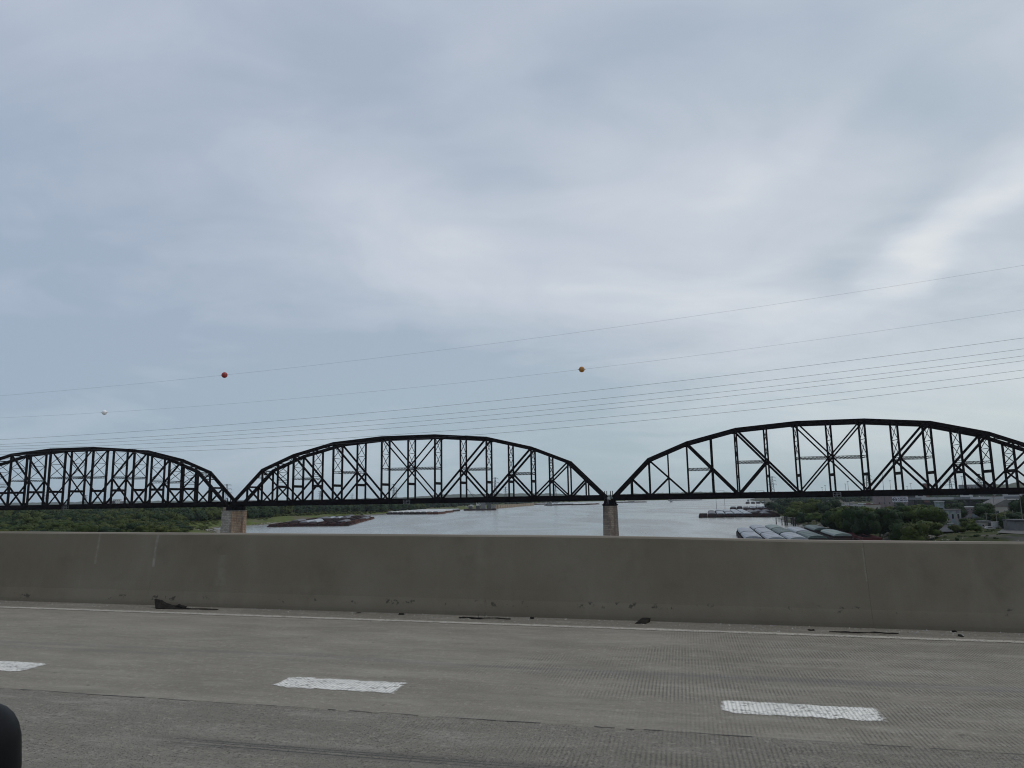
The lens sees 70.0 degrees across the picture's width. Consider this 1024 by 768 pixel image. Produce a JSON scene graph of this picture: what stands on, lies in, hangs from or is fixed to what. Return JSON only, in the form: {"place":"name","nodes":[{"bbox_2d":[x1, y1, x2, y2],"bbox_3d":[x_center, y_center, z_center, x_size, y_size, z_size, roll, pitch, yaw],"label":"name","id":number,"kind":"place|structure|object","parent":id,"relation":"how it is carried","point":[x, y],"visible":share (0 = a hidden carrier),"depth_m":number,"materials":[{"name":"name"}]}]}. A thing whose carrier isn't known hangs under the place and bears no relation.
{"place":"outdoors","nodes":[
{"label":"outdoors","id":0,"kind":"place"},
{"bbox_2d":[0,703,21,767],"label":"side mirror","id":1,"kind":"object","parent":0,"point":[10,744],"visible":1,"depth_m":0.93,"materials":[{"name":"black plastic"}]},
{"bbox_2d":[0,493,576,505],"bbox_3d":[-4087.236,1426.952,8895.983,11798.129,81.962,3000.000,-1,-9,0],"label":"wooded hills","id":2,"kind":"structure","parent":0,"point":[447,496],"depth_m":8461.97,"materials":[{"name":"green plant"}]},
{"bbox_2d":[188,498,748,532],"bbox_3d":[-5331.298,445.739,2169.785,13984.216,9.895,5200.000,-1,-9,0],"label":"riverbank","id":3,"kind":"structure","parent":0,"point":[277,519],"depth_m":1091.47,"materials":[{"name":"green plant"}]},
{"bbox_2d":[14,525,37,529],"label":"broadleaf tree","id":4,"kind":"object","parent":3,"relation":"on","point":[24,527],"visible":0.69,"depth_m":548.44,"materials":[{"name":"green plant"}]},
{"bbox_2d":[23,516,43,524],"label":"broadleaf tree","id":5,"kind":"object","parent":3,"relation":"on","point":[29,519],"visible":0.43,"depth_m":643.33,"materials":[{"name":"green plant"}]},
{"bbox_2d":[45,522,63,528],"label":"broadleaf tree","id":6,"kind":"object","parent":3,"relation":"on","point":[55,525],"visible":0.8,"depth_m":558.63,"materials":[{"name":"green plant"}]},
{"bbox_2d":[74,524,100,531],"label":"broadleaf tree","id":7,"kind":"object","parent":3,"relation":"on","point":[88,528],"visible":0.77,"depth_m":458.44,"materials":[{"name":"green plant"}]},
{"bbox_2d":[103,527,120,531],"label":"broadleaf tree","id":8,"kind":"object","parent":3,"relation":"on","point":[112,530],"visible":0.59,"depth_m":460.73,"materials":[{"name":"green plant"}]},
{"bbox_2d":[124,522,146,530],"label":"broadleaf tree","id":9,"kind":"object","parent":3,"relation":"on","point":[131,526],"visible":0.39,"depth_m":470.54,"materials":[{"name":"green plant"}]},
{"bbox_2d":[130,524,154,531],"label":"broadleaf tree","id":10,"kind":"object","parent":3,"relation":"on","point":[145,528],"visible":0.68,"depth_m":453.52,"materials":[{"name":"green plant"}]},
{"bbox_2d":[152,524,166,532],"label":"broadleaf tree","id":11,"kind":"object","parent":3,"relation":"on","point":[160,528],"visible":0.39,"depth_m":470.16,"materials":[{"name":"green plant"}]},
{"bbox_2d":[0,504,425,523],"bbox_3d":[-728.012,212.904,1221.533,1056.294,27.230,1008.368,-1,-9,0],"label":"woodland","id":12,"kind":"object","parent":3,"relation":"on","point":[214,512],"visible":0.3,"depth_m":955.35,"materials":[{"name":"green plant"}]},
{"bbox_2d":[189,517,267,529],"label":"meadow brush","id":13,"kind":"object","parent":3,"relation":"on","point":[214,522],"visible":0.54,"depth_m":859.22,"materials":[{"name":"green plant"}]},
{"bbox_2d":[189,521,288,532],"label":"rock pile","id":14,"kind":"object","parent":3,"relation":"on","point":[216,530],"visible":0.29,"depth_m":665.00,"materials":[{"name":"stone"}]},
{"bbox_2d":[247,511,375,517],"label":"woodland","id":15,"kind":"object","parent":3,"relation":"on","point":[309,513],"visible":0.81,"depth_m":1269.65,"materials":[{"name":"plant"}]},
{"bbox_2d":[254,496,612,514],"bbox_3d":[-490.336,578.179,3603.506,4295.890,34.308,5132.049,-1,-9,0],"label":"woodland","id":16,"kind":"object","parent":3,"relation":"on","point":[334,508],"visible":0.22,"depth_m":1423.81,"materials":[{"name":"green plant"}]},
{"bbox_2d":[495,503,533,508],"bbox_3d":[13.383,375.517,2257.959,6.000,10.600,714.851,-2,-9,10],"label":"sheet pile wall","id":17,"kind":"structure","parent":3,"relation":"on","point":[514,505],"depth_m":2208.62,"materials":[{"name":"beige metal"}]},
{"bbox_2d":[213,498,803,537],"bbox_3d":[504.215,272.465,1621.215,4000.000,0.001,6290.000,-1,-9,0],"label":"river water","id":18,"kind":"structure","parent":0,"point":[667,518],"depth_m":816.17,"materials":[{"name":"grey liquid"}]},
{"bbox_2d":[220,505,246,532],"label":"bridge pier","id":19,"kind":"structure","parent":18,"relation":"in","point":[233,519],"depth_m":400.93,"materials":[{"name":"grey stone"}]},
{"bbox_2d":[0,447,233,509],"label":"truss span","id":20,"kind":"object","parent":19,"relation":"on","point":[131,503],"visible":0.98,"depth_m":424.96,"materials":[{"name":"black metal"}]},
{"bbox_2d":[230,434,607,506],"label":"truss span","id":21,"kind":"object","parent":19,"relation":"on","point":[487,498],"visible":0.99,"depth_m":386.35,"materials":[{"name":"black metal"}]},
{"bbox_2d":[464,489,495,510],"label":"crane barge","id":22,"kind":"object","parent":18,"relation":"on","point":[483,507],"visible":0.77,"depth_m":1687.11,"materials":[{"name":"metal"}]},
{"bbox_2d":[602,497,618,535],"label":"bridge pier","id":23,"kind":"structure","parent":18,"relation":"in","point":[610,520],"depth_m":355.64,"materials":[{"name":"stone"}]},
{"bbox_2d":[736,527,754,537],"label":"barge","id":24,"kind":"object","parent":18,"relation":"on","point":[739,531],"visible":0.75,"depth_m":472.54},
{"bbox_2d":[740,531,762,538],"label":"barge","id":25,"kind":"object","parent":18,"relation":"on","point":[751,535],"visible":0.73,"depth_m":409.48},
{"bbox_2d":[750,524,767,530],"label":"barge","id":26,"kind":"object","parent":18,"relation":"on","point":[753,527],"visible":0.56,"depth_m":515.10},
{"bbox_2d":[754,528,774,534],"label":"barge","id":27,"kind":"object","parent":18,"relation":"on","point":[758,531],"visible":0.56,"depth_m":459.67},
{"bbox_2d":[760,532,784,538],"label":"barge","id":28,"kind":"object","parent":18,"relation":"on","point":[768,535],"visible":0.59,"depth_m":400.48},
{"bbox_2d":[765,524,782,530],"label":"barge","id":29,"kind":"object","parent":18,"relation":"on","point":[770,526],"visible":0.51,"depth_m":514.58},
{"bbox_2d":[772,528,793,534],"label":"barge","id":30,"kind":"object","parent":18,"relation":"on","point":[778,531],"visible":0.41,"depth_m":456.36},
{"bbox_2d":[780,532,808,539],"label":"barge","id":31,"kind":"object","parent":18,"relation":"on","point":[788,535],"visible":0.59,"depth_m":394.89},
{"bbox_2d":[787,527,808,532],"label":"barge","id":32,"kind":"object","parent":18,"relation":"on","point":[795,529],"visible":0.39,"depth_m":468.76},
{"bbox_2d":[797,531,826,539],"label":"barge","id":33,"kind":"object","parent":18,"relation":"on","point":[809,535],"visible":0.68,"depth_m":398.28},
{"bbox_2d":[804,525,826,533],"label":"barge","id":34,"kind":"object","parent":18,"relation":"on","point":[815,529],"visible":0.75,"depth_m":486.32},
{"bbox_2d":[819,529,854,539],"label":"barge","id":35,"kind":"object","parent":18,"relation":"on","point":[830,534],"visible":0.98,"depth_m":416.87},
{"bbox_2d":[848,533,881,539],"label":"barge","id":36,"kind":"object","parent":18,"relation":"on","point":[862,537],"visible":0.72,"depth_m":409.71,"materials":[{"name":"red paint"}]},
{"bbox_2d":[0,349,1019,444],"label":"power line","id":37,"kind":"object","parent":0,"point":[535,405],"visible":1,"depth_m":111.76,"materials":[{"name":"metal"}]},
{"bbox_2d":[8,311,1012,417],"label":"power line","id":38,"kind":"object","parent":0,"point":[546,373],"visible":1,"depth_m":115.21,"materials":[{"name":"metal"}]},
{"bbox_2d":[1,338,1020,439],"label":"power line","id":39,"kind":"object","parent":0,"point":[527,397],"visible":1,"depth_m":118.41,"materials":[{"name":"metal"}]},
{"bbox_2d":[3,356,1019,446],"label":"power line","id":40,"kind":"object","parent":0,"point":[530,411],"visible":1,"depth_m":117.80,"materials":[{"name":"metal"}]},
{"bbox_2d":[0,600,1023,767],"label":"road","id":41,"kind":"structure","parent":0,"point":[583,683],"depth_m":6.07,"materials":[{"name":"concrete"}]},
{"bbox_2d":[0,661,44,670],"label":"lane marking","id":42,"kind":"object","parent":41,"relation":"on","point":[21,665],"visible":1,"depth_m":7.15,"materials":[{"name":"white paint"}]},
{"bbox_2d":[154,599,218,609],"bbox_3d":[-4.828,3.259,10.810,1.191,0.123,0.167,-3,-9,13],"label":"tyre shred","id":43,"kind":"object","parent":41,"relation":"on","point":[160,604],"visible":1,"depth_m":10.86,"materials":[{"name":"black rubber"}]},
{"bbox_2d":[274,677,405,693],"bbox_3d":[-1.542,2.612,6.368,1.270,0.013,0.385,-3,-9,13],"label":"lane marking","id":44,"kind":"object","parent":41,"relation":"on","point":[334,684],"visible":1,"depth_m":6.35,"materials":[{"name":"white paint"}]},
{"bbox_2d":[459,614,510,619],"bbox_3d":[-0.366,3.090,9.758,0.724,0.088,0.061,-3,-9,13],"label":"rubber strip","id":45,"kind":"object","parent":41,"relation":"on","point":[478,617],"visible":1,"depth_m":9.75,"materials":[{"name":"black rubber"}]},
{"bbox_2d":[1,688,1016,753],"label":"pavement joint","id":46,"kind":"object","parent":41,"relation":"on","point":[515,721],"visible":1,"depth_m":5.28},
{"bbox_2d":[1,601,1019,741],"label":"road grit","id":47,"kind":"object","parent":41,"relation":"on","point":[517,623],"visible":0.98,"depth_m":9.52,"materials":[{"name":"grey gravel"}]},
{"bbox_2d":[0,532,1023,632],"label":"concrete barrier","id":48,"kind":"object","parent":41,"relation":"on","point":[974,586],"visible":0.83,"depth_m":10.03,"materials":[{"name":"grey concrete"}]},
{"bbox_2d":[0,606,1023,642],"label":"edge line","id":49,"kind":"object","parent":41,"relation":"on","point":[864,636],"visible":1,"depth_m":9.22,"materials":[{"name":"white paint"}]},
{"bbox_2d":[635,618,650,623],"bbox_3d":[1.679,3.043,9.405,0.132,0.055,0.225,-7,-11,33],"label":"rubber chunk","id":50,"kind":"object","parent":41,"relation":"on","point":[643,620],"visible":1,"depth_m":9.38,"materials":[{"name":"black rubber"}]},
{"bbox_2d":[721,700,884,720],"bbox_3d":[2.121,2.463,5.533,1.270,0.013,0.385,-3,-9,13],"label":"lane marking","id":51,"kind":"object","parent":41,"relation":"on","point":[851,713],"visible":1,"depth_m":5.51,"materials":[{"name":"white paint"}]},
{"bbox_2d":[829,631,898,633],"bbox_3d":[4.125,2.916,8.591,0.752,0.021,0.059,-3,-9,13],"label":"rubber strip","id":52,"kind":"object","parent":41,"relation":"on","point":[862,632],"visible":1,"depth_m":8.58,"materials":[{"name":"black rubber"}]},
{"bbox_2d":[0,0,1023,502],"label":"sky","id":53,"kind":"structure","parent":0,"point":[194,189],"materials":[{"name":"grey"}]},
{"bbox_2d":[4,265,1022,395],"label":"power line","id":54,"kind":"object","parent":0,"point":[554,335],"visible":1,"depth_m":112.51,"materials":[{"name":"metal"}]},
{"bbox_2d":[16,370,1020,451],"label":"power line","id":55,"kind":"object","parent":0,"point":[535,423],"visible":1,"depth_m":117.24,"materials":[{"name":"metal"}]},
{"bbox_2d":[23,361,1017,448],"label":"power line","id":56,"kind":"object","parent":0,"point":[539,415],"visible":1,"depth_m":111.39,"materials":[{"name":"metal"}]},
{"bbox_2d":[82,378,1017,453],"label":"power line","id":57,"kind":"object","parent":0,"point":[555,428],"visible":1,"depth_m":110.54,"materials":[{"name":"metal"}]},
{"bbox_2d":[607,491,792,495],"bbox_3d":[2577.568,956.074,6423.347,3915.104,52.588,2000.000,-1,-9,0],"label":"wooded hills","id":58,"kind":"structure","parent":0,"point":[683,492],"depth_m":6256.12,"materials":[{"name":"green plant"}]},
{"bbox_2d":[750,498,1023,541],"bbox_3d":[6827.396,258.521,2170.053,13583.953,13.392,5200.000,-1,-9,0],"label":"city ground","id":59,"kind":"structure","parent":0,"point":[1002,537],"depth_m":354.57,"materials":[{"name":"green plant"}]},
{"bbox_2d":[764,502,780,510],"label":"broadleaf tree","id":60,"kind":"object","parent":59,"relation":"on","point":[771,505],"visible":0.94,"depth_m":1129.04,"materials":[{"name":"green plant"}]},
{"bbox_2d":[776,505,788,514],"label":"broadleaf tree","id":61,"kind":"object","parent":59,"relation":"on","point":[780,509],"visible":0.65,"depth_m":883.68,"materials":[{"name":"green plant"}]},
{"bbox_2d":[783,507,799,518],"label":"broadleaf tree","id":62,"kind":"object","parent":59,"relation":"on","point":[791,512],"visible":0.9,"depth_m":702.09,"materials":[{"name":"green plant"}]},
{"bbox_2d":[789,501,802,509],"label":"broadleaf tree","id":63,"kind":"object","parent":59,"relation":"on","point":[796,505],"visible":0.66,"depth_m":805.05,"materials":[{"name":"green plant"}]},
{"bbox_2d":[795,512,811,522],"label":"broadleaf tree","id":64,"kind":"object","parent":59,"relation":"on","point":[799,516],"visible":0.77,"depth_m":625.61,"materials":[{"name":"green plant"}]},
{"bbox_2d":[798,502,817,513],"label":"broadleaf tree","id":65,"kind":"object","parent":59,"relation":"on","point":[810,507],"visible":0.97,"depth_m":685.47,"materials":[{"name":"green plant"}]},
{"bbox_2d":[804,513,821,523],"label":"broadleaf tree","id":66,"kind":"object","parent":59,"relation":"on","point":[816,517],"visible":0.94,"depth_m":595.93,"materials":[{"name":"green plant"}]},
{"bbox_2d":[816,501,831,513],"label":"broadleaf tree","id":67,"kind":"object","parent":59,"relation":"on","point":[824,506],"visible":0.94,"depth_m":677.27,"materials":[{"name":"green plant"}]},
{"bbox_2d":[821,509,837,529],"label":"broadleaf tree","id":68,"kind":"object","parent":59,"relation":"on","point":[826,522],"visible":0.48,"depth_m":480.22,"materials":[{"name":"green plant"}]},
{"bbox_2d":[828,499,841,507],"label":"broadleaf tree","id":69,"kind":"object","parent":59,"relation":"on","point":[835,503],"visible":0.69,"depth_m":782.16,"materials":[{"name":"green plant"}]},
{"bbox_2d":[828,507,846,530],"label":"broadleaf tree","id":70,"kind":"object","parent":59,"relation":"on","point":[836,518],"visible":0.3,"depth_m":469.65,"materials":[{"name":"green plant"}]},
{"bbox_2d":[840,506,860,531],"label":"broadleaf tree","id":71,"kind":"object","parent":59,"relation":"on","point":[848,516],"visible":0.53,"depth_m":452.87,"materials":[{"name":"green plant"}]},
{"bbox_2d":[780,516,942,539],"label":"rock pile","id":72,"kind":"object","parent":59,"relation":"on","point":[885,534],"visible":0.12,"depth_m":568.58,"materials":[{"name":"stone"}]},
{"bbox_2d":[850,509,881,536],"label":"broadleaf tree","id":73,"kind":"object","parent":59,"relation":"on","point":[866,523],"visible":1,"depth_m":418.81,"materials":[{"name":"green plant"}]},
{"bbox_2d":[863,504,880,508],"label":"shed","id":74,"kind":"structure","parent":59,"relation":"on","point":[873,506],"depth_m":626.22,"materials":[{"name":"metal"}]},
{"bbox_2d":[874,507,905,531],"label":"broadleaf tree","id":75,"kind":"object","parent":59,"relation":"on","point":[888,518],"visible":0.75,"depth_m":418.77,"materials":[{"name":"green plant"}]},
{"bbox_2d":[872,496,907,507],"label":"brick block","id":76,"kind":"structure","parent":59,"relation":"on","point":[880,500],"depth_m":978.26,"materials":[{"name":"brick"}]},
{"bbox_2d":[769,494,1019,506],"bbox_3d":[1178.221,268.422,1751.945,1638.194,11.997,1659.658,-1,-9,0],"label":"woodland","id":77,"kind":"object","parent":59,"relation":"on","point":[779,501],"visible":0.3,"depth_m":1504.47,"materials":[{"name":"green plant"}]},
{"bbox_2d":[888,521,906,540],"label":"broadleaf tree","id":78,"kind":"object","parent":59,"relation":"on","point":[895,533],"visible":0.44,"depth_m":364.39,"materials":[{"name":"green plant"}]},
{"bbox_2d":[892,497,908,505],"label":"billboard","id":79,"kind":"object","parent":59,"relation":"on","point":[899,499],"visible":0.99,"depth_m":611.65,"materials":[{"name":"metal"}]},
{"bbox_2d":[890,505,911,522],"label":"broadleaf tree","id":80,"kind":"object","parent":59,"relation":"on","point":[897,508],"visible":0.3,"depth_m":443.40,"materials":[{"name":"green plant"}]},
{"bbox_2d":[902,506,923,522],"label":"broadleaf tree","id":81,"kind":"object","parent":59,"relation":"on","point":[909,512],"visible":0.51,"depth_m":430.80,"materials":[{"name":"green plant"}]},
{"bbox_2d":[899,522,931,540],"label":"broadleaf tree","id":82,"kind":"object","parent":59,"relation":"on","point":[909,531],"visible":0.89,"depth_m":341.51,"materials":[{"name":"green plant"}]},
{"bbox_2d":[913,520,942,537],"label":"broadleaf tree","id":83,"kind":"object","parent":59,"relation":"on","point":[936,528],"visible":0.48,"depth_m":366.18,"materials":[{"name":"green plant"}]},
{"bbox_2d":[915,506,949,522],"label":"broadleaf tree","id":84,"kind":"object","parent":59,"relation":"on","point":[935,514],"visible":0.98,"depth_m":408.38,"materials":[{"name":"green plant"}]},
{"bbox_2d":[934,501,944,508],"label":"painted tower","id":85,"kind":"structure","parent":59,"relation":"on","point":[938,504],"depth_m":509.65,"materials":[{"name":"metal"}]},
{"bbox_2d":[943,509,960,523],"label":"building","id":86,"kind":"structure","parent":59,"relation":"on","point":[954,516],"depth_m":457.05,"materials":[{"name":"concrete"}]},
{"bbox_2d":[947,524,965,532],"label":"shrub","id":87,"kind":"object","parent":59,"relation":"on","point":[956,528],"visible":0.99,"depth_m":375.75,"materials":[{"name":"green plant"}]},
{"bbox_2d":[946,502,968,515],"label":"broadleaf tree","id":88,"kind":"object","parent":59,"relation":"on","point":[950,506],"visible":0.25,"depth_m":510.18,"materials":[{"name":"green plant"}]},
{"bbox_2d":[952,505,966,518],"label":"broadleaf tree","id":89,"kind":"object","parent":59,"relation":"on","point":[963,512],"visible":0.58,"depth_m":489.11,"materials":[{"name":"green plant"}]},
{"bbox_2d":[908,496,1019,506],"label":"road viaduct","id":90,"kind":"object","parent":59,"relation":"on","point":[969,502],"visible":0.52,"depth_m":616.92,"materials":[{"name":"concrete"}]},
{"bbox_2d":[930,523,1000,540],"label":"slope brush","id":91,"kind":"object","parent":59,"relation":"on","point":[976,535],"visible":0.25,"depth_m":341.48,"materials":[{"name":"green plant"}]},
{"bbox_2d":[959,518,975,527],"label":"shrub","id":92,"kind":"object","parent":59,"relation":"on","point":[965,522],"visible":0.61,"depth_m":383.52,"materials":[{"name":"green plant"}]},
{"bbox_2d":[964,506,977,517],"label":"graffiti building","id":93,"kind":"structure","parent":59,"relation":"on","point":[970,513],"depth_m":546.50,"materials":[{"name":"concrete"}]},
{"bbox_2d":[965,523,982,531],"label":"shrub","id":94,"kind":"object","parent":59,"relation":"on","point":[973,526],"visible":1,"depth_m":363.04,"materials":[{"name":"green plant"}]},
{"bbox_2d":[958,484,995,495],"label":"hill building","id":95,"kind":"structure","parent":59,"relation":"on","point":[969,486],"depth_m":2255.36,"materials":[{"name":"metal"}]},
{"bbox_2d":[972,502,994,516],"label":"broadleaf tree","id":96,"kind":"object","parent":59,"relation":"on","point":[981,508],"visible":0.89,"depth_m":467.47,"materials":[{"name":"green plant"}]},
{"bbox_2d":[976,521,991,527],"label":"tan block building","id":97,"kind":"structure","parent":59,"relation":"on","point":[983,524],"depth_m":389.81,"materials":[{"name":"concrete"}]},
{"bbox_2d":[978,499,1010,517],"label":"gabled hall","id":98,"kind":"structure","parent":59,"relation":"on","point":[1001,505],"depth_m":520.03,"materials":[{"name":"metal"}]},
{"bbox_2d":[990,512,1007,521],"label":"broadleaf tree","id":99,"kind":"object","parent":59,"relation":"on","point":[993,516],"visible":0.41,"depth_m":430.67,"materials":[{"name":"green plant"}]},
{"bbox_2d":[997,516,1008,527],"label":"shrub","id":100,"kind":"object","parent":59,"relation":"on","point":[1000,521],"visible":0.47,"depth_m":380.31,"materials":[{"name":"green plant"}]},
{"bbox_2d":[1002,519,1023,530],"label":"grey warehouse","id":101,"kind":"structure","parent":59,"relation":"on","point":[1016,524],"depth_m":362.15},
{"bbox_2d":[1006,511,1023,518],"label":"broadleaf tree","id":102,"kind":"object","parent":59,"relation":"on","point":[1016,515],"visible":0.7,"depth_m":409.97,"materials":[{"name":"green plant"}]},
{"bbox_2d":[1007,499,1023,513],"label":"broadleaf tree","id":103,"kind":"object","parent":59,"relation":"on","point":[1014,505],"visible":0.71,"depth_m":470.79,"materials":[{"name":"green plant"}]},
{"bbox_2d":[932,482,1023,495],"bbox_3d":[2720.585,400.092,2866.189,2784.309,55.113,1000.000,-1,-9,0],"label":"wooded hills","id":104,"kind":"structure","parent":0,"point":[1012,485],"depth_m":2740.56,"materials":[{"name":"green plant"}]},
{"bbox_2d":[998,529,1023,533],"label":"street","id":105,"kind":"structure","parent":0,"point":[1010,531],"depth_m":350.93,"materials":[{"name":"concrete"}]},
{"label":"bridge pier","id":106,"kind":"object","parent":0,"visible":0},
{"bbox_2d":[610,418,1023,500],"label":"truss span","id":107,"kind":"object","parent":106,"relation":"on","point":[922,425],"visible":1,"depth_m":340.35,"materials":[{"name":"black metal"}]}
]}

